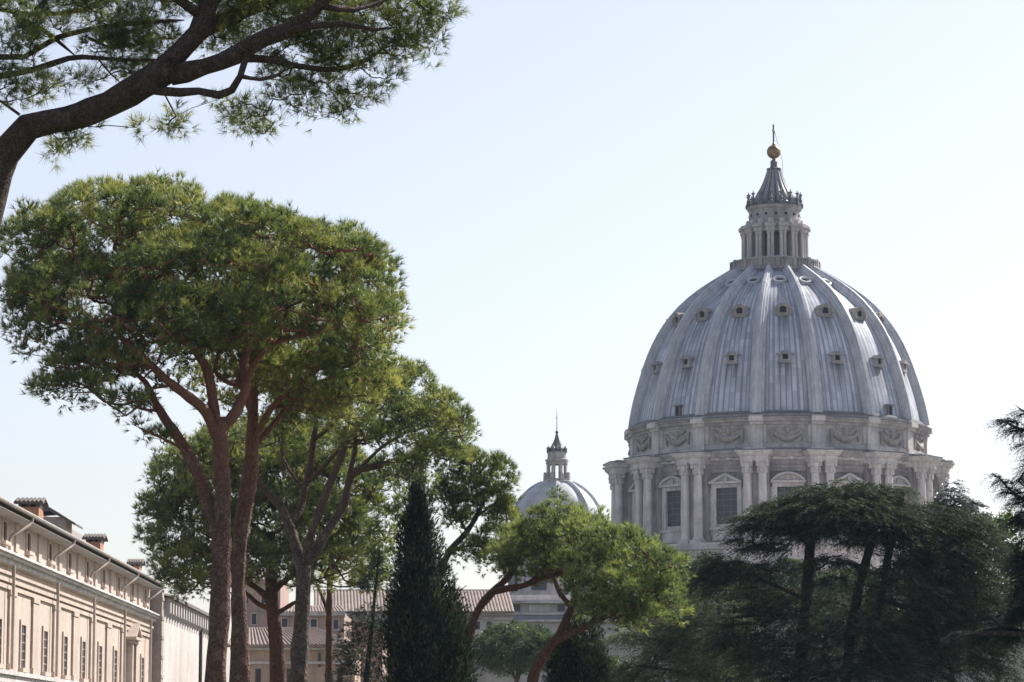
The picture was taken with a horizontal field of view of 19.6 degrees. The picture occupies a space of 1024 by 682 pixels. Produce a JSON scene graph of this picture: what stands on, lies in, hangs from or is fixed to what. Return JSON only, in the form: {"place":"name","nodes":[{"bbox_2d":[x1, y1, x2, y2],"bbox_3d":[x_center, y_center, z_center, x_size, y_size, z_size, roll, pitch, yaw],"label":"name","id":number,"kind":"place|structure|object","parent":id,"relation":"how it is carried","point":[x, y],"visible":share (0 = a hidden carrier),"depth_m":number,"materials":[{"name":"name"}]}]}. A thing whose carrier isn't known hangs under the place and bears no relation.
{"place":"outdoors","nodes":[
{"label":"outdoors","id":0,"kind":"place"},
{"bbox_2d":[0,496,164,681],"bbox_3d":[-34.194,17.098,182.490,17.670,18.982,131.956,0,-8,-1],"label":"gallery building","id":1,"kind":"structure","parent":0,"point":[74,606],"depth_m":175.96,"materials":[{"name":"beige paint"}]},
{"bbox_2d":[0,613,5,668],"bbox_3d":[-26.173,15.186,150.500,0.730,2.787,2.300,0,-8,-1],"label":"tall window","id":2,"kind":"structure","parent":1,"relation":"in","point":[2,666],"depth_m":151.22,"materials":[{"name":"beige glass"}]},
{"bbox_2d":[0,517,10,545],"bbox_3d":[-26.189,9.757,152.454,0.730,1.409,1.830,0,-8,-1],"label":"attic window","id":3,"kind":"structure","parent":1,"relation":"in","point":[4,521],"depth_m":152.15,"materials":[{"name":"beige paint"}]},
{"bbox_2d":[18,619,29,672],"bbox_3d":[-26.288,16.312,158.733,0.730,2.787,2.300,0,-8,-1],"label":"tall window","id":4,"kind":"structure","parent":1,"relation":"in","point":[22,623],"depth_m":158.67,"materials":[{"name":"beige glass"}]},
{"bbox_2d":[25,528,34,555],"bbox_3d":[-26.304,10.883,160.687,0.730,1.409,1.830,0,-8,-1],"label":"attic window","id":5,"kind":"structure","parent":1,"relation":"in","point":[28,533],"depth_m":160.33,"materials":[{"name":"beige paint"}]},
{"bbox_2d":[40,626,50,676],"bbox_3d":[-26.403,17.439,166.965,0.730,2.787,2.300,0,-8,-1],"label":"tall window","id":6,"kind":"structure","parent":1,"relation":"in","point":[45,630],"depth_m":166.90,"materials":[{"name":"beige glass"}]},
{"bbox_2d":[47,539,55,564],"bbox_3d":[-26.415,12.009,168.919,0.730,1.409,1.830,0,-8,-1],"label":"attic window","id":7,"kind":"structure","parent":1,"relation":"in","point":[50,561],"depth_m":168.83,"materials":[{"name":"beige paint"}]},
{"bbox_2d":[61,631,70,679],"bbox_3d":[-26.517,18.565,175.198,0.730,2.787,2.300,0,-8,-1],"label":"tall window","id":8,"kind":"structure","parent":1,"relation":"in","point":[64,663],"depth_m":175.12,"materials":[{"name":"beige glass"}]},
{"bbox_2d":[66,550,74,573],"bbox_3d":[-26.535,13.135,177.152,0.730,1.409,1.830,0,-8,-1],"label":"attic window","id":9,"kind":"structure","parent":1,"relation":"in","point":[69,553],"depth_m":176.80,"materials":[{"name":"beige paint"}]},
{"bbox_2d":[79,637,88,681],"bbox_3d":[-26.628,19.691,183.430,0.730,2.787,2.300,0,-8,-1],"label":"tall window","id":10,"kind":"structure","parent":1,"relation":"in","point":[82,678],"depth_m":183.35,"materials":[{"name":"beige glass"}]},
{"bbox_2d":[84,558,92,581],"bbox_3d":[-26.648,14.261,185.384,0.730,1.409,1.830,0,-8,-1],"label":"attic window","id":11,"kind":"structure","parent":1,"relation":"in","point":[87,561],"depth_m":185.15,"materials":[{"name":"beige paint"}]},
{"bbox_2d":[96,641,102,681],"bbox_3d":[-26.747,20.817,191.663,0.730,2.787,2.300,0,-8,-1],"label":"tall window","id":12,"kind":"structure","parent":1,"relation":"in","point":[99,644],"depth_m":191.68,"materials":[{"name":"beige glass"}]},
{"bbox_2d":[101,567,108,588],"bbox_3d":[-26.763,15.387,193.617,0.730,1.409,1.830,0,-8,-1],"label":"attic window","id":13,"kind":"structure","parent":1,"relation":"in","point":[103,571],"depth_m":193.65,"materials":[{"name":"beige paint"}]},
{"bbox_2d":[112,646,117,681],"bbox_3d":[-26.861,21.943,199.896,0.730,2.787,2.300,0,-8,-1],"label":"tall window","id":14,"kind":"structure","parent":1,"relation":"in","point":[115,649],"depth_m":199.87,"materials":[{"name":"beige glass"}]},
{"bbox_2d":[116,573,122,594],"bbox_3d":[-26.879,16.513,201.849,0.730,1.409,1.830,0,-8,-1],"label":"attic window","id":15,"kind":"structure","parent":1,"relation":"in","point":[118,583],"depth_m":201.96,"materials":[{"name":"beige paint"}]},
{"bbox_2d":[130,581,136,600],"bbox_3d":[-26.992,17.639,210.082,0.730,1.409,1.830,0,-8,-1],"label":"attic window","id":16,"kind":"structure","parent":1,"relation":"in","point":[132,597],"depth_m":209.39,"materials":[{"name":"beige paint"}]},
{"bbox_2d":[126,623,142,681],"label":"niche window","id":17,"kind":"structure","parent":1,"relation":"in","point":[133,635],"depth_m":206.95,"materials":[{"name":"beige stone"}]},
{"bbox_2d":[140,653,144,681],"bbox_3d":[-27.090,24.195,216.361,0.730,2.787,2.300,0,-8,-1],"label":"tall window","id":18,"kind":"structure","parent":1,"relation":"in","point":[142,656],"depth_m":216.25,"materials":[{"name":"beige glass"}]},
{"bbox_2d":[143,586,148,605],"bbox_3d":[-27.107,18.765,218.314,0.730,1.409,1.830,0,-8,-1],"label":"attic window","id":19,"kind":"structure","parent":1,"relation":"in","point":[145,603],"depth_m":217.62,"materials":[{"name":"beige paint"}]},
{"bbox_2d":[227,627,366,681],"bbox_3d":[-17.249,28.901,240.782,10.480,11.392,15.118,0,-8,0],"label":"tiled house","id":20,"kind":"structure","parent":0,"point":[258,640],"depth_m":234.54,"materials":[{"name":"beige paint"}]},
{"bbox_2d":[255,669,260,681],"bbox_3d":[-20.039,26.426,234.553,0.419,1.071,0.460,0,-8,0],"label":"window","id":21,"kind":"structure","parent":20,"relation":"in","point":[257,671],"depth_m":234.33,"materials":[{"name":"grey glass"}]},
{"bbox_2d":[287,669,289,681],"bbox_3d":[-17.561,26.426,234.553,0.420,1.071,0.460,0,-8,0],"label":"window","id":22,"kind":"structure","parent":20,"relation":"in","point":[288,670],"depth_m":234.33,"materials":[{"name":"grey glass"}]},
{"bbox_2d":[245,570,350,639],"bbox_3d":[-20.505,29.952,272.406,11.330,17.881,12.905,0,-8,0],"label":"pink house","id":23,"kind":"structure","parent":0,"point":[256,616],"depth_m":267.09,"materials":[{"name":"paint"}]},
{"bbox_2d":[250,613,257,624],"bbox_3d":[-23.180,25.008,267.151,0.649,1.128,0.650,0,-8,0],"label":"window","id":24,"kind":"structure","parent":23,"relation":"in","point":[253,616],"depth_m":266.97,"materials":[{"name":"grey glass"}]},
{"bbox_2d":[281,617,287,626],"bbox_3d":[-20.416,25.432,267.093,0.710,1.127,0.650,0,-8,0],"label":"window","id":25,"kind":"structure","parent":23,"relation":"in","point":[284,622],"depth_m":266.97,"materials":[{"name":"grey glass"}]},
{"bbox_2d":[310,618,317,627],"bbox_3d":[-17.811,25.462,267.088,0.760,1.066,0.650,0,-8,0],"label":"window","id":26,"kind":"structure","parent":23,"relation":"in","point":[313,623],"depth_m":266.97,"materials":[{"name":"grey glass"}]},
{"bbox_2d":[332,619,339,629],"bbox_3d":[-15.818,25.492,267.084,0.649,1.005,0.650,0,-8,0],"label":"window","id":27,"kind":"structure","parent":23,"relation":"in","point":[335,621],"depth_m":266.97,"materials":[{"name":"grey glass"}]},
{"bbox_2d":[350,617,387,681],"bbox_3d":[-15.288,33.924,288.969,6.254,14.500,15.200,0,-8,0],"label":"gabled house","id":28,"kind":"structure","parent":0,"point":[359,628],"depth_m":282.62,"materials":[{"name":"paint"}]},
{"bbox_2d":[314,589,514,681],"bbox_3d":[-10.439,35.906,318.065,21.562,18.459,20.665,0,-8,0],"label":"long hall","id":29,"kind":"structure","parent":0,"point":[498,608],"depth_m":311.46,"materials":[{"name":"terracotta tile"},{"name":"painted plaster"},{"name":"window glass"}]},
{"bbox_2d":[0,0,1023,681],"label":"sky","id":30,"kind":"structure","parent":0,"point":[573,172],"materials":[{"name":"blue"}]},
{"bbox_2d":[510,595,1023,681],"bbox_3d":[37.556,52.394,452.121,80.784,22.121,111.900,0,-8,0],"label":"stone range","id":31,"kind":"structure","parent":0,"point":[546,611],"depth_m":398.35,"materials":[{"name":"stone"}]},
{"bbox_2d":[513,605,519,610],"bbox_3d":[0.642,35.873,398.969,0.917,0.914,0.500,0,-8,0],"label":"window","id":32,"kind":"structure","parent":31,"relation":"in","point":[516,607],"depth_m":398.71,"materials":[{"name":"grey glass"}]},
{"bbox_2d":[508,417,602,594],"bbox_3d":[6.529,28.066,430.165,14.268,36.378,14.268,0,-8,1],"label":"dome","id":33,"kind":"structure","parent":31,"relation":"on","point":[556,452],"depth_m":427.81,"materials":[{"name":"stone"}]},
{"bbox_2d":[509,568,517,591],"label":"window","id":34,"kind":"structure","parent":33,"relation":"in","point":[513,581],"depth_m":426.19,"materials":[{"name":"grey glass"}]},
{"bbox_2d":[531,560,546,589],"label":"window","id":35,"kind":"structure","parent":33,"relation":"in","point":[541,587],"depth_m":422.67,"materials":[{"name":"grey glass"}]},
{"bbox_2d":[558,605,564,610],"bbox_3d":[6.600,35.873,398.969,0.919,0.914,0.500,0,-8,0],"label":"window","id":36,"kind":"structure","parent":31,"relation":"in","point":[560,607],"depth_m":398.71,"materials":[{"name":"grey glass"}]},
{"bbox_2d":[602,124,954,593],"bbox_3d":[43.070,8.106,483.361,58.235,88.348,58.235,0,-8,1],"label":"domed basilica","id":37,"kind":"structure","parent":31,"relation":"on","point":[777,359],"depth_m":465.19,"materials":[{"name":"stone"}]},
{"bbox_2d":[628,481,634,524],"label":"window","id":38,"kind":"structure","parent":37,"relation":"in","point":[632,489],"depth_m":473.71,"materials":[{"name":"stone"}]},
{"bbox_2d":[658,476,680,543],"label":"window","id":39,"kind":"structure","parent":37,"relation":"in","point":[670,485],"depth_m":464.32,"materials":[{"name":"stone"}]},
{"bbox_2d":[708,473,742,540],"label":"window","id":40,"kind":"structure","parent":37,"relation":"in","point":[726,490],"depth_m":458.58,"materials":[{"name":"stone"}]},
{"bbox_2d":[765,232,766,255],"bbox_3d":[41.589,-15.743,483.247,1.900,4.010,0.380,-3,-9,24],"label":"lantern window","id":41,"kind":"structure","parent":37,"relation":"in","point":[765,232],"depth_m":483.18,"materials":[{"name":"grey glass"}]},
{"bbox_2d":[774,232,778,255],"bbox_3d":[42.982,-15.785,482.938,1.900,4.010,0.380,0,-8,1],"label":"lantern window","id":42,"kind":"structure","parent":37,"relation":"in","point":[776,240],"depth_m":482.70,"materials":[{"name":"grey glass"}]},
{"bbox_2d":[770,471,805,538],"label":"window","id":43,"kind":"structure","parent":37,"relation":"in","point":[787,479],"depth_m":456.57,"materials":[{"name":"stone"}]},
{"bbox_2d":[834,473,865,539],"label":"window","id":44,"kind":"structure","parent":37,"relation":"in","point":[847,477],"depth_m":457.91,"materials":[{"name":"stone"}]},
{"bbox_2d":[893,476,910,542],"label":"window","id":45,"kind":"structure","parent":37,"relation":"in","point":[900,481],"depth_m":463.65,"materials":[{"name":"stone"}]},
{"label":"ground","id":46,"kind":"structure","parent":0,"visible":0},
{"bbox_2d":[149,581,165,681],"bbox_3d":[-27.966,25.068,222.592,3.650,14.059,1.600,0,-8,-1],"label":"stone pier","id":47,"kind":"structure","parent":46,"relation":"on","point":[157,607],"depth_m":222.37,"materials":[{"name":"stone"}]},
{"bbox_2d":[163,593,208,681],"bbox_3d":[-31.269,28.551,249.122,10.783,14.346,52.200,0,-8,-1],"label":"white annexe","id":48,"kind":"structure","parent":46,"relation":"on","point":[186,634],"depth_m":239.02,"materials":[{"name":"white plaster"},{"name":"weathered grey tile"}]},
{"bbox_2d":[0,165,408,681],"bbox_3d":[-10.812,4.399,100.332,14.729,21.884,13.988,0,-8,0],"label":"umbrella pine","id":49,"kind":"object","parent":46,"relation":"on","point":[234,244],"visible":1,"depth_m":98.72,"materials":[{"name":"green plant"}]},
{"bbox_2d":[0,0,473,226],"bbox_3d":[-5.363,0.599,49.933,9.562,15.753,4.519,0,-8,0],"label":"pine","id":50,"kind":"object","parent":46,"relation":"on","point":[151,76],"visible":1,"depth_m":50.87,"materials":[{"name":"green plant"}]},
{"bbox_2d":[130,413,430,681],"bbox_3d":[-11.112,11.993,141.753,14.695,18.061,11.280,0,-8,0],"label":"umbrella pine","id":51,"kind":"object","parent":46,"relation":"on","point":[263,545],"visible":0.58,"depth_m":140.31,"materials":[{"name":"green plant"}]},
{"bbox_2d":[159,279,420,681],"bbox_3d":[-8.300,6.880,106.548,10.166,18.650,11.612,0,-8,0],"label":"umbrella pine","id":52,"kind":"object","parent":46,"relation":"on","point":[303,363],"visible":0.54,"depth_m":105.31,"materials":[{"name":"green plant"}]},
{"bbox_2d":[322,542,390,681],"bbox_3d":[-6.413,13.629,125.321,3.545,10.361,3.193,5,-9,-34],"label":"conifer","id":53,"kind":"object","parent":46,"relation":"on","point":[366,669],"visible":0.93,"depth_m":125.37,"materials":[{"name":"green plant"}]},
{"bbox_2d":[313,522,399,681],"bbox_3d":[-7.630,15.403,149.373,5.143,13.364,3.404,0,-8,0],"label":"umbrella pine","id":54,"kind":"object","parent":46,"relation":"on","point":[328,603],"visible":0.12,"depth_m":149.33,"materials":[{"name":"green plant"}]},
{"bbox_2d":[235,355,484,681],"bbox_3d":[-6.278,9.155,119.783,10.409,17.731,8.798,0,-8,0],"label":"umbrella pine","id":55,"kind":"object","parent":46,"relation":"on","point":[442,418],"visible":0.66,"depth_m":119.53,"materials":[{"name":"green plant"}]},
{"bbox_2d":[370,467,486,681],"bbox_3d":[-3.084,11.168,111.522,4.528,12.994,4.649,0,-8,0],"label":"cypress","id":56,"kind":"object","parent":46,"relation":"on","point":[425,631],"visible":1,"depth_m":110.93,"materials":[{"name":"green plant"}]},
{"bbox_2d":[427,440,524,580],"bbox_3d":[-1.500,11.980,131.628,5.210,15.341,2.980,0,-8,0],"label":"umbrella pine","id":57,"kind":"object","parent":46,"relation":"on","point":[476,496],"visible":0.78,"depth_m":131.88,"materials":[{"name":"green plant"}]},
{"bbox_2d":[470,619,557,681],"bbox_3d":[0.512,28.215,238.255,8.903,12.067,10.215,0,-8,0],"label":"round pine","id":58,"kind":"object","parent":46,"relation":"on","point":[504,656],"visible":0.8,"depth_m":236.26,"materials":[{"name":"green plant"}]},
{"bbox_2d":[462,481,593,642],"bbox_3d":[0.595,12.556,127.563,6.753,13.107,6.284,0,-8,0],"label":"leaning pine","id":59,"kind":"object","parent":46,"relation":"on","point":[538,533],"visible":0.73,"depth_m":127.03,"materials":[{"name":"green plant"}]},
{"bbox_2d":[540,609,615,681],"bbox_3d":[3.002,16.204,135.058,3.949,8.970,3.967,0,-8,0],"label":"cypress","id":60,"kind":"object","parent":46,"relation":"on","point":[580,657],"visible":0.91,"depth_m":134.57,"materials":[{"name":"green plant"}]},
{"bbox_2d":[527,501,697,681],"bbox_3d":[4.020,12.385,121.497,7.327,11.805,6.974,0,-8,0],"label":"leaning pine","id":61,"kind":"object","parent":46,"relation":"on","point":[628,573],"visible":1,"depth_m":120.58,"materials":[{"name":"green plant"}]},
{"bbox_2d":[607,653,660,681],"bbox_3d":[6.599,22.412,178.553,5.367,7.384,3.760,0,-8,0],"label":"holm oak","id":62,"kind":"object","parent":46,"relation":"on","point":[614,662],"visible":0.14,"depth_m":178.26,"materials":[{"name":"green plant"}]},
{"bbox_2d":[602,575,780,681],"bbox_3d":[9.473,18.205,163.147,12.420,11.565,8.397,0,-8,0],"label":"cedar","id":63,"kind":"object","parent":46,"relation":"on","point":[673,646],"visible":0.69,"depth_m":162.62,"materials":[{"name":"green plant"}]},
{"bbox_2d":[638,550,842,679],"bbox_3d":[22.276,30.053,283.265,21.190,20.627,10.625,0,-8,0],"label":"holm oak","id":64,"kind":"object","parent":46,"relation":"on","point":[796,582],"visible":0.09,"depth_m":282.84,"materials":[{"name":"green plant"}]},
{"bbox_2d":[673,478,1023,681],"bbox_3d":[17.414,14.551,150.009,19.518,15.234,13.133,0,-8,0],"label":"cedar","id":65,"kind":"object","parent":46,"relation":"on","point":[830,509],"visible":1,"depth_m":148.04,"materials":[{"name":"green plant"}]},
{"bbox_2d":[791,562,1012,681],"bbox_3d":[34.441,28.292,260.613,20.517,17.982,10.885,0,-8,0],"label":"holm oak","id":66,"kind":"object","parent":46,"relation":"on","point":[827,589],"visible":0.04,"depth_m":259.25,"materials":[{"name":"green plant"}]},
{"bbox_2d":[896,479,992,678],"bbox_3d":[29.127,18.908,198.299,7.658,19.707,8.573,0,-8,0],"label":"fir","id":67,"kind":"object","parent":46,"relation":"on","point":[971,504],"visible":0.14,"depth_m":199.60,"materials":[{"name":"green plant"}]},
{"bbox_2d":[940,405,1023,657],"bbox_3d":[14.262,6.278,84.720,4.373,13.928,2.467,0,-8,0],"label":"deodar","id":68,"kind":"object","parent":46,"relation":"on","point":[1015,616],"visible":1,"depth_m":84.70,"materials":[{"name":"green plant"}]},
{"bbox_2d":[978,509,1023,681],"bbox_3d":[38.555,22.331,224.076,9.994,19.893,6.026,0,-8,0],"label":"bushy tree","id":69,"kind":"object","parent":46,"relation":"on","point":[1002,516],"visible":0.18,"depth_m":224.36,"materials":[{"name":"green plant"}]}
]}

